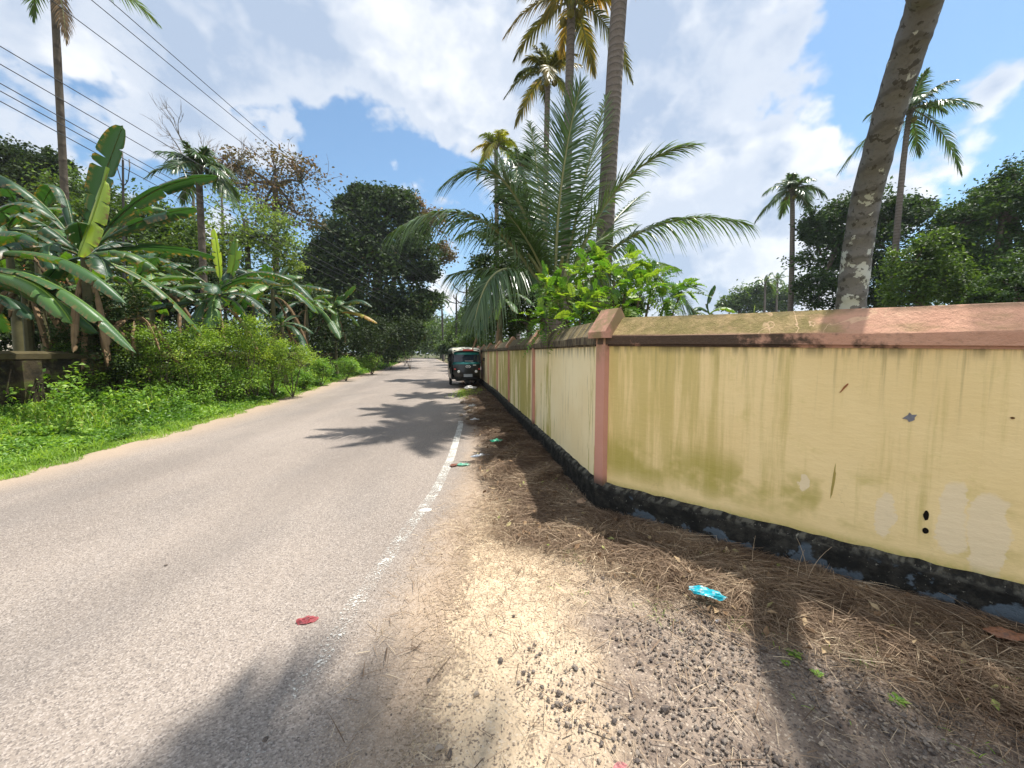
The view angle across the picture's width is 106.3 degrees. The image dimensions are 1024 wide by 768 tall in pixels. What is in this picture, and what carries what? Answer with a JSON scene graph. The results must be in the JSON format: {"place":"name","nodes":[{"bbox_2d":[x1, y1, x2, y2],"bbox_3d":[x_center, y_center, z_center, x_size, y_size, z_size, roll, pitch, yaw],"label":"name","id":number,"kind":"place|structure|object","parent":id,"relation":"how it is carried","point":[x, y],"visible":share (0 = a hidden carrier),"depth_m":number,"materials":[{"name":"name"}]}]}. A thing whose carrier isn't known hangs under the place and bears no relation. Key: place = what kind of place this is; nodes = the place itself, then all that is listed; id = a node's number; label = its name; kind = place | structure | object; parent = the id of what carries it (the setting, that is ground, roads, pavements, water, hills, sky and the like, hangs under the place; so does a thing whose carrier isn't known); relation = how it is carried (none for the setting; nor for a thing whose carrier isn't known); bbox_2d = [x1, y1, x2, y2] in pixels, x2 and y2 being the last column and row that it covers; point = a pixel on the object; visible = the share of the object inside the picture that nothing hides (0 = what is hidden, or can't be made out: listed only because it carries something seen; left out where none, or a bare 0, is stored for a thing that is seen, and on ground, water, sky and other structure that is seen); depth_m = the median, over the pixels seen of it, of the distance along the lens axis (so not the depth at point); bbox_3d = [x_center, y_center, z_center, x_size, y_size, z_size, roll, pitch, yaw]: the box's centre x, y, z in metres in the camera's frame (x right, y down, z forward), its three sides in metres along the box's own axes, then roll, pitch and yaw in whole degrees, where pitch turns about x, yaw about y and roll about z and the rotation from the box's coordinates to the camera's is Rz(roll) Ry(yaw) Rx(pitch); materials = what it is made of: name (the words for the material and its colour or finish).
{"place":"outdoors","nodes":[
{"label":"outdoors","id":0,"kind":"place"},
{"bbox_2d":[0,354,447,480],"bbox_3d":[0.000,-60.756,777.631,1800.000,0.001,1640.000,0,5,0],"label":"ground","id":1,"kind":"structure","parent":0,"point":[430,356],"depth_m":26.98,"materials":[{"name":"green plant"}]},
{"bbox_2d":[0,312,68,350],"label":"shrub","id":2,"kind":"object","parent":1,"relation":"on","point":[8,337],"visible":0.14,"depth_m":12.49,"materials":[{"name":"green plant"}]},
{"bbox_2d":[0,291,70,350],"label":"banana plant","id":3,"kind":"object","parent":1,"relation":"on","point":[28,328],"visible":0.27,"depth_m":8.07,"materials":[{"name":"green plant"}]},
{"bbox_2d":[0,207,78,350],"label":"banana plant","id":4,"kind":"object","parent":1,"relation":"on","point":[17,328],"visible":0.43,"depth_m":9.65,"materials":[{"name":"green plant"}]},
{"bbox_2d":[0,133,85,228],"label":"broadleaf tree","id":5,"kind":"object","parent":1,"relation":"on","point":[11,169],"visible":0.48,"depth_m":22.30,"materials":[{"name":"green plant"}]},
{"bbox_2d":[0,188,122,350],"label":"banana plant","id":6,"kind":"object","parent":1,"relation":"on","point":[7,192],"visible":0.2,"depth_m":11.21,"materials":[{"name":"green plant"}]},
{"bbox_2d":[0,202,135,352],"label":"banana plant","id":7,"kind":"object","parent":1,"relation":"on","point":[28,285],"visible":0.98,"depth_m":6.64,"materials":[{"name":"green plant"}]},
{"bbox_2d":[41,339,114,395],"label":"creeper","id":8,"kind":"object","parent":1,"relation":"on","point":[93,380],"visible":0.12,"depth_m":7.98,"materials":[{"name":"green plant"}]},
{"bbox_2d":[0,277,157,391],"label":"shrub","id":9,"kind":"object","parent":1,"relation":"on","point":[132,295],"visible":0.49,"depth_m":8.42,"materials":[{"name":"green plant"}]},
{"bbox_2d":[20,0,160,329],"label":"palm tree","id":10,"kind":"object","parent":1,"relation":"on","point":[60,17],"visible":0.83,"depth_m":12.67,"materials":[{"name":"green plant"}]},
{"bbox_2d":[0,417,198,474],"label":"tall grass","id":11,"kind":"structure","parent":1,"relation":"on","point":[48,455],"depth_m":5.38,"materials":[{"name":"green plant"}]},
{"bbox_2d":[0,125,217,352],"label":"banana plant","id":12,"kind":"object","parent":1,"relation":"on","point":[88,235],"visible":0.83,"depth_m":8.04,"materials":[{"name":"green plant"}]},
{"bbox_2d":[49,320,158,379],"bbox_3d":[-8.920,-0.333,8.485,1.083,2.215,1.786,1,5,17],"label":"dead leaf cluster","id":13,"kind":"object","parent":12,"relation":"hanging from","point":[104,351],"visible":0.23,"depth_m":8.20,"materials":[{"name":"brown plant"}]},
{"bbox_2d":[3,152,231,282],"bbox_3d":[-20.040,-5.707,18.584,11.398,11.339,7.192,0,5,0],"label":"broadleaf tree","id":14,"kind":"object","parent":1,"relation":"on","point":[136,238],"visible":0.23,"depth_m":18.34,"materials":[{"name":"green plant"}]},
{"bbox_2d":[117,152,130,278],"bbox_3d":[-13.798,-3.887,13.734,0.876,8.466,0.100,0,5,0],"label":"electricity pole","id":15,"kind":"object","parent":1,"relation":"on","point":[123,237],"visible":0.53,"depth_m":13.48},
{"bbox_2d":[0,101,437,319],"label":"power line","id":16,"kind":"object","parent":15,"relation":"attached to","point":[156,185],"visible":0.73,"depth_m":10.64,"materials":[{"name":"metal"}]},
{"bbox_2d":[0,83,438,315],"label":"power line","id":17,"kind":"object","parent":15,"relation":"attached to","point":[158,171],"visible":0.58,"depth_m":10.53,"materials":[{"name":"metal"}]},
{"bbox_2d":[0,91,439,317],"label":"power line","id":18,"kind":"object","parent":15,"relation":"attached to","point":[165,181],"visible":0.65,"depth_m":10.76,"materials":[{"name":"metal"}]},
{"bbox_2d":[0,46,442,312],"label":"power line","id":19,"kind":"object","parent":15,"relation":"attached to","point":[157,139],"visible":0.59,"depth_m":10.37,"materials":[{"name":"metal"}]},
{"bbox_2d":[0,64,443,314],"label":"power line","id":20,"kind":"object","parent":15,"relation":"attached to","point":[157,154],"visible":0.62,"depth_m":10.52,"materials":[{"name":"metal"}]},
{"bbox_2d":[56,257,199,350],"bbox_3d":[-10.367,-1.363,10.454,2.764,3.949,2.971,0,5,0],"label":"banana plant","id":21,"kind":"object","parent":1,"relation":"on","point":[138,271],"visible":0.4,"depth_m":10.53,"materials":[{"name":"green plant"}]},
{"bbox_2d":[68,250,206,350],"bbox_3d":[-11.530,-1.961,12.614,3.048,4.798,3.194,-2,5,-22],"label":"banana plant","id":22,"kind":"object","parent":1,"relation":"on","point":[117,260],"visible":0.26,"depth_m":12.28,"materials":[{"name":"green plant"}]},
{"bbox_2d":[110,317,178,389],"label":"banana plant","id":23,"kind":"object","parent":1,"relation":"on","point":[134,320],"visible":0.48,"depth_m":8.87,"materials":[{"name":"plant"}]},
{"bbox_2d":[0,369,329,443],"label":"tall weeds","id":24,"kind":"object","parent":1,"relation":"on","point":[102,418],"visible":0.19,"depth_m":6.89,"materials":[{"name":"green plant"}]},
{"bbox_2d":[95,318,245,399],"bbox_3d":[-8.118,-0.469,9.488,1.939,2.338,2.955,2,5,19],"label":"creeper","id":25,"kind":"object","parent":1,"relation":"on","point":[186,341],"visible":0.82,"depth_m":9.12,"materials":[{"name":"green plant"}]},
{"bbox_2d":[0,351,353,419],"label":"laterite wall","id":26,"kind":"structure","parent":1,"relation":"on","point":[20,370],"depth_m":7.38,"materials":[{"name":"brown stone"}]},
{"bbox_2d":[121,263,236,351],"bbox_3d":[-12.209,-2.197,14.378,3.201,4.987,3.512,3,6,36],"label":"banana plant","id":27,"kind":"object","parent":1,"relation":"on","point":[197,271],"visible":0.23,"depth_m":14.28,"materials":[{"name":"green plant"}]},
{"bbox_2d":[0,246,363,349],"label":"broadleaf tree","id":28,"kind":"object","parent":1,"relation":"on","point":[212,277],"visible":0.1,"depth_m":19.26,"materials":[{"name":"green plant"}]},
{"bbox_2d":[0,317,373,440],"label":"broadleaf weeds","id":29,"kind":"object","parent":1,"relation":"on","point":[69,426],"visible":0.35,"depth_m":7.28,"materials":[{"name":"green plant"}]},
{"bbox_2d":[142,92,233,309],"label":"bare tree","id":30,"kind":"object","parent":1,"relation":"on","point":[172,139],"visible":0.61,"depth_m":19.49,"materials":[{"name":"grey wood"}]},
{"bbox_2d":[143,312,236,351],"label":"shrub","id":31,"kind":"object","parent":1,"relation":"on","point":[200,325],"visible":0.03,"depth_m":15.64,"materials":[{"name":"green plant"}]},
{"bbox_2d":[144,140,243,336],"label":"palm tree","id":32,"kind":"object","parent":1,"relation":"on","point":[201,158],"visible":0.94,"depth_m":16.27,"materials":[{"name":"green plant"}]},
{"bbox_2d":[0,355,396,466],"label":"verge weeds","id":33,"kind":"object","parent":1,"relation":"on","point":[176,412],"visible":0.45,"depth_m":7.27,"materials":[{"name":"green plant"}]},
{"bbox_2d":[109,229,294,355],"bbox_3d":[-8.723,-2.066,11.820,4.827,5.134,3.497,0,5,0],"label":"banana plant","id":34,"kind":"object","parent":1,"relation":"on","point":[214,294],"visible":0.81,"depth_m":11.40,"materials":[{"name":"green plant"}]},
{"bbox_2d":[130,357,295,418],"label":"weed bank","id":35,"kind":"structure","parent":1,"relation":"on","point":[208,386],"depth_m":9.96,"materials":[{"name":"green plant"}]},
{"bbox_2d":[164,130,266,319],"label":"palm tree","id":36,"kind":"object","parent":1,"relation":"on","point":[222,217],"visible":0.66,"depth_m":23.40,"materials":[{"name":"green plant"}]},
{"bbox_2d":[152,183,317,333],"bbox_3d":[-14.915,-5.629,21.210,7.698,10.763,5.566,-2,5,-28],"label":"broadleaf tree","id":37,"kind":"object","parent":1,"relation":"on","point":[247,242],"visible":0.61,"depth_m":20.91,"materials":[{"name":"green plant"}]},
{"bbox_2d":[181,310,293,351],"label":"shrub","id":38,"kind":"object","parent":1,"relation":"on","point":[266,322],"visible":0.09,"depth_m":17.59,"materials":[{"name":"green plant"}]},
{"bbox_2d":[179,311,328,400],"bbox_3d":[-7.763,-0.791,11.475,2.528,2.668,4.036,2,5,19],"label":"creeper","id":39,"kind":"object","parent":1,"relation":"on","point":[273,353],"visible":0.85,"depth_m":11.16,"materials":[{"name":"green plant"}]},
{"bbox_2d":[228,285,293,338],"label":"banana plant","id":40,"kind":"object","parent":1,"relation":"on","point":[254,309],"visible":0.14,"depth_m":18.25,"materials":[{"name":"green plant"}]},
{"bbox_2d":[203,126,347,302],"bbox_3d":[-15.866,-8.839,26.133,9.239,16.387,5.947,0,5,0],"label":"broadleaf tree","id":41,"kind":"object","parent":1,"relation":"on","point":[274,183],"visible":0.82,"depth_m":25.67,"materials":[{"name":"brown plant"}]},
{"bbox_2d":[222,264,331,372],"bbox_3d":[-8.562,-2.167,13.836,3.341,5.013,7.007,-3,5,-31],"label":"banana plant","id":42,"kind":"object","parent":1,"relation":"on","point":[257,290],"visible":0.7,"depth_m":15.08,"materials":[{"name":"green plant"}]},
{"bbox_2d":[255,314,313,386],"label":"banana plant","id":43,"kind":"object","parent":1,"relation":"on","point":[295,333],"visible":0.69,"depth_m":14.37,"materials":[{"name":"green plant"}]},
{"bbox_2d":[238,309,364,373],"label":"shrub","id":44,"kind":"object","parent":1,"relation":"on","point":[325,344],"visible":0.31,"depth_m":20.77,"materials":[{"name":"green plant"}]},
{"bbox_2d":[276,283,341,352],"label":"banana plant","id":45,"kind":"object","parent":1,"relation":"on","point":[333,327],"visible":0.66,"depth_m":19.41,"materials":[{"name":"green plant"}]},
{"bbox_2d":[268,285,376,376],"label":"banana plant","id":46,"kind":"object","parent":1,"relation":"on","point":[340,302],"visible":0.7,"depth_m":22.01,"materials":[{"name":"green plant"}]},
{"bbox_2d":[287,351,410,389],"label":"weed bank","id":47,"kind":"structure","parent":1,"relation":"on","point":[303,379],"depth_m":17.27,"materials":[{"name":"green plant"}]},
{"bbox_2d":[291,309,408,374],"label":"shrub","id":48,"kind":"object","parent":1,"relation":"on","point":[358,334],"visible":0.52,"depth_m":25.46,"materials":[{"name":"green plant"}]},
{"bbox_2d":[267,177,451,366],"bbox_3d":[-13.576,-10.348,35.603,16.046,17.960,12.104,-3,6,-34],"label":"broadleaf tree","id":49,"kind":"object","parent":1,"relation":"on","point":[370,205],"visible":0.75,"depth_m":34.93,"materials":[{"name":"green plant"}]},
{"bbox_2d":[339,303,449,369],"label":"shrub","id":50,"kind":"object","parent":1,"relation":"on","point":[408,331],"visible":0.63,"depth_m":33.27,"materials":[{"name":"green plant"}]},
{"bbox_2d":[362,311,447,353],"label":"broadleaf tree","id":51,"kind":"object","parent":1,"relation":"on","point":[437,334],"visible":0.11,"depth_m":72.37,"materials":[{"name":"green plant"}]},
{"bbox_2d":[383,189,458,363],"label":"broadleaf tree","id":52,"kind":"object","parent":1,"relation":"on","point":[445,250],"visible":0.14,"depth_m":44.44,"materials":[{"name":"green plant"}]},
{"bbox_2d":[418,314,458,357],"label":"broadleaf tree","id":53,"kind":"object","parent":1,"relation":"on","point":[445,323],"visible":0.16,"depth_m":106.94,"materials":[{"name":"green plant"}]},
{"bbox_2d":[433,339,458,362],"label":"shrub","id":54,"kind":"object","parent":1,"relation":"on","point":[440,350],"visible":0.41,"depth_m":58.99,"materials":[{"name":"green plant"}]},
{"bbox_2d":[441,291,453,360],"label":"pole","id":55,"kind":"object","parent":1,"relation":"on","point":[443,293],"visible":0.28,"depth_m":74.08,"materials":[{"name":"grey metal"}]},
{"bbox_2d":[443,305,473,348],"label":"broadleaf tree","id":56,"kind":"object","parent":1,"relation":"on","point":[450,333],"visible":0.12,"depth_m":46.27,"materials":[{"name":"green plant"}]},
{"bbox_2d":[450,387,484,399],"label":"roadside grass","id":57,"kind":"structure","parent":1,"relation":"on","point":[463,394],"depth_m":13.50,"materials":[{"name":"green plant"}]},
{"bbox_2d":[447,336,493,347],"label":"shrub","id":58,"kind":"object","parent":1,"relation":"on","point":[454,343],"visible":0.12,"depth_m":39.34,"materials":[{"name":"green plant"}]},
{"bbox_2d":[455,326,508,347],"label":"shrub","id":59,"kind":"object","parent":1,"relation":"on","point":[472,340],"visible":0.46,"depth_m":27.40,"materials":[{"name":"green plant"}]},
{"bbox_2d":[456,278,508,341],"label":"broadleaf tree","id":60,"kind":"object","parent":1,"relation":"on","point":[459,316],"visible":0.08,"depth_m":31.61,"materials":[{"name":"green plant"}]},
{"bbox_2d":[471,129,517,343],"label":"palm tree","id":61,"kind":"object","parent":1,"relation":"on","point":[500,140],"visible":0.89,"depth_m":21.88,"materials":[{"name":"green plant"}]},
{"bbox_2d":[469,264,534,349],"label":"banana plant","id":62,"kind":"object","parent":1,"relation":"on","point":[499,335],"visible":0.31,"depth_m":13.18,"materials":[{"name":"green plant"}]},
{"bbox_2d":[457,179,554,339],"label":"broadleaf tree","id":63,"kind":"object","parent":1,"relation":"on","point":[478,260],"visible":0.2,"depth_m":17.56,"materials":[{"name":"green plant"}]},
{"bbox_2d":[484,147,555,338],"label":"palm tree","id":64,"kind":"object","parent":1,"relation":"on","point":[511,159],"visible":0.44,"depth_m":19.82,"materials":[{"name":"green plant"}]},
{"bbox_2d":[503,42,584,330],"bbox_3d":[1.301,-6.247,15.005,2.996,12.966,2.678,2,5,19],"label":"palm tree","id":65,"kind":"object","parent":1,"relation":"on","point":[546,66],"visible":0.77,"depth_m":14.63,"materials":[{"name":"green plant"}]},
{"bbox_2d":[480,260,653,339],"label":"broadleaf tree","id":66,"kind":"object","parent":1,"relation":"on","point":[519,325],"visible":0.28,"depth_m":14.20,"materials":[{"name":"green plant"}]},
{"bbox_2d":[502,0,633,327],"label":"palm tree","id":67,"kind":"object","parent":1,"relation":"on","point":[567,35],"visible":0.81,"depth_m":11.68,"materials":[{"name":"green plant"}]},
{"bbox_2d":[380,71,760,353],"bbox_3d":[1.301,-3.119,8.790,7.469,7.716,5.270,0,5,0],"label":"young coconut palm","id":68,"kind":"object","parent":1,"relation":"on","point":[532,242],"visible":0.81,"depth_m":7.94,"materials":[{"name":"green plant"}]},
{"bbox_2d":[537,0,626,321],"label":"palm tree","id":69,"kind":"object","parent":1,"relation":"on","point":[615,62],"visible":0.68,"depth_m":9.22,"materials":[{"name":"brown plant"}]},
{"bbox_2d":[509,240,710,357],"bbox_3d":[1.449,-0.655,5.471,3.007,2.778,1.779,0,5,0],"label":"feathery shrub","id":70,"kind":"object","parent":1,"relation":"on","point":[598,255],"visible":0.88,"depth_m":5.39,"materials":[{"name":"green plant"}]},
{"bbox_2d":[692,285,734,314],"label":"banana plant","id":71,"kind":"object","parent":1,"relation":"on","point":[711,294],"visible":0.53,"depth_m":9.29,"materials":[{"name":"green plant"}]},
{"bbox_2d":[457,381,1023,767],"bbox_3d":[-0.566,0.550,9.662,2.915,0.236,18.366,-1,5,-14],"label":"dry grass","id":72,"kind":"structure","parent":1,"relation":"on","point":[919,605],"depth_m":2.23,"materials":[{"name":"plant"}]},
{"bbox_2d":[689,585,727,600],"bbox_3d":[1.105,1.171,2.164,0.199,0.042,0.084,2,5,23],"label":"plastic wrapper","id":73,"kind":"object","parent":72,"relation":"on","point":[705,591],"visible":1,"depth_m":2.15,"materials":[{"name":"blue plastic"}]},
{"bbox_2d":[982,626,1023,640],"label":"dry leaf","id":74,"kind":"object","parent":72,"relation":"on","point":[999,631],"visible":0.98,"depth_m":1.89,"materials":[{"name":"brown plant"}]},
{"bbox_2d":[713,279,780,313],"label":"broadleaf tree","id":75,"kind":"object","parent":1,"relation":"on","point":[737,302],"visible":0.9,"depth_m":60.20,"materials":[{"name":"green plant"}]},
{"bbox_2d":[476,302,1023,625],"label":"boundary wall","id":76,"kind":"structure","parent":1,"relation":"on","point":[884,446],"depth_m":2.57,"materials":[{"name":"yellow paint"}]},
{"bbox_2d":[750,272,780,312],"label":"palm tree","id":77,"kind":"object","parent":1,"relation":"on","point":[765,280],"visible":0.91,"depth_m":59.00,"materials":[{"name":"green plant"}]},
{"bbox_2d":[766,270,787,311],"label":"palm tree","id":78,"kind":"object","parent":1,"relation":"on","point":[778,276],"visible":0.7,"depth_m":64.80,"materials":[{"name":"green plant"}]},
{"bbox_2d":[759,282,808,312],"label":"broadleaf tree","id":79,"kind":"object","parent":1,"relation":"on","point":[783,299],"visible":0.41,"depth_m":65.89,"materials":[{"name":"green plant"}]},
{"bbox_2d":[754,172,827,310],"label":"palm tree","id":80,"kind":"object","parent":1,"relation":"on","point":[793,189],"visible":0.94,"depth_m":24.21,"materials":[{"name":"green plant"}]},
{"bbox_2d":[772,175,952,310],"bbox_3d":[21.109,-6.272,23.181,9.589,11.782,6.124,0,5,0],"label":"broadleaf tree","id":81,"kind":"object","parent":1,"relation":"on","point":[832,216],"visible":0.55,"depth_m":22.47,"materials":[{"name":"green plant"}]},
{"bbox_2d":[835,0,944,308],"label":"leaning coconut palm","id":82,"kind":"object","parent":1,"relation":"on","point":[916,29],"visible":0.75,"depth_m":3.69,"materials":[{"name":"brown plant"}]},
{"bbox_2d":[837,67,982,282],"bbox_3d":[18.835,-7.047,18.213,4.436,14.082,4.197,0,5,0],"label":"palm tree","id":83,"kind":"object","parent":1,"relation":"on","point":[911,120],"visible":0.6,"depth_m":18.08,"materials":[{"name":"green plant"}]},
{"bbox_2d":[874,225,989,307],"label":"broadleaf tree","id":84,"kind":"object","parent":1,"relation":"on","point":[932,249],"visible":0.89,"depth_m":13.36,"materials":[{"name":"green plant"}]},
{"bbox_2d":[898,151,1023,304],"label":"broadleaf tree","id":85,"kind":"object","parent":1,"relation":"on","point":[982,214],"visible":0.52,"depth_m":15.97,"materials":[{"name":"green plant"}]},
{"bbox_2d":[956,237,1023,304],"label":"broadleaf tree","id":86,"kind":"object","parent":1,"relation":"on","point":[1000,289],"visible":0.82,"depth_m":11.86,"materials":[{"name":"green plant"}]},
{"bbox_2d":[51,0,446,299],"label":"power line","id":87,"kind":"object","parent":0,"point":[202,113],"visible":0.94,"depth_m":10.73,"materials":[{"name":"metal"}]},
{"bbox_2d":[0,358,500,767],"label":"road","id":88,"kind":"structure","parent":0,"point":[260,530],"depth_m":2.40,"materials":[{"name":"grey asphalt"}]},
{"bbox_2d":[296,615,318,624],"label":"dry leaf","id":89,"kind":"object","parent":88,"relation":"on","point":[307,619],"visible":1,"depth_m":2.06,"materials":[{"name":"plant"}]},
{"bbox_2d":[238,421,462,764],"bbox_3d":[-0.865,1.229,2.658,0.297,0.001,11.108,0,5,-1],"label":"road edge line","id":90,"kind":"object","parent":88,"relation":"on","point":[455,445],"visible":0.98,"depth_m":3.48,"materials":[{"name":"paint"}]},
{"bbox_2d":[447,347,484,385],"bbox_3d":[-2.127,-0.780,17.077,1.590,1.728,2.651,-1,5,-13],"label":"auto rickshaw","id":91,"kind":"object","parent":88,"relation":"on","point":[464,363],"visible":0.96,"depth_m":15.98,"materials":[{"name":"black paint"}]},
{"bbox_2d":[91,0,449,297],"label":"power line","id":92,"kind":"object","parent":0,"point":[231,115],"visible":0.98,"depth_m":11.06,"materials":[{"name":"metal"}]},
{"bbox_2d":[109,0,452,296],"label":"power line","id":93,"kind":"object","parent":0,"point":[238,112],"visible":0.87,"depth_m":10.88,"materials":[{"name":"metal"}]},
{"bbox_2d":[0,0,1023,353],"label":"sky","id":94,"kind":"structure","parent":0,"point":[395,92],"materials":[{"name":"blue"}]},
{"bbox_2d":[362,429,1023,767],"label":"sandy path","id":95,"kind":"structure","parent":0,"point":[494,723],"depth_m":1.63,"materials":[{"name":"beige sand"}]},
{"bbox_2d":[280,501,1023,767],"bbox_3d":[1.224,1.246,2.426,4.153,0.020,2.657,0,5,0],"label":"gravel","id":96,"kind":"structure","parent":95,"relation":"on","point":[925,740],"depth_m":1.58,"materials":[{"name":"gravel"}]},
{"bbox_2d":[331,474,1012,767],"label":"chopped straw","id":97,"kind":"object","parent":95,"relation":"on","point":[517,569],"visible":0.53,"depth_m":2.08,"materials":[{"name":"beige plant"}]},
{"bbox_2d":[328,526,1023,767],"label":"twig litter","id":98,"kind":"object","parent":95,"relation":"on","point":[630,683],"visible":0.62,"depth_m":1.63,"materials":[{"name":"wood"}]},
{"bbox_2d":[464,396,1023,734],"bbox_3d":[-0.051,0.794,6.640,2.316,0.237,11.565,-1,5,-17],"label":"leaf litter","id":99,"kind":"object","parent":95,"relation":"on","point":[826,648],"visible":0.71,"depth_m":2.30,"materials":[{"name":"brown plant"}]},
{"bbox_2d":[496,543,1016,767],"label":"sprouting grass","id":100,"kind":"structure","parent":95,"relation":"on","point":[779,647],"depth_m":1.82,"materials":[{"name":"green plant"}]},
{"bbox_2d":[887,691,911,706],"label":"seedling","id":101,"kind":"object","parent":95,"relation":"on","point":[900,699],"visible":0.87,"depth_m":1.60,"materials":[{"name":"green plant"}]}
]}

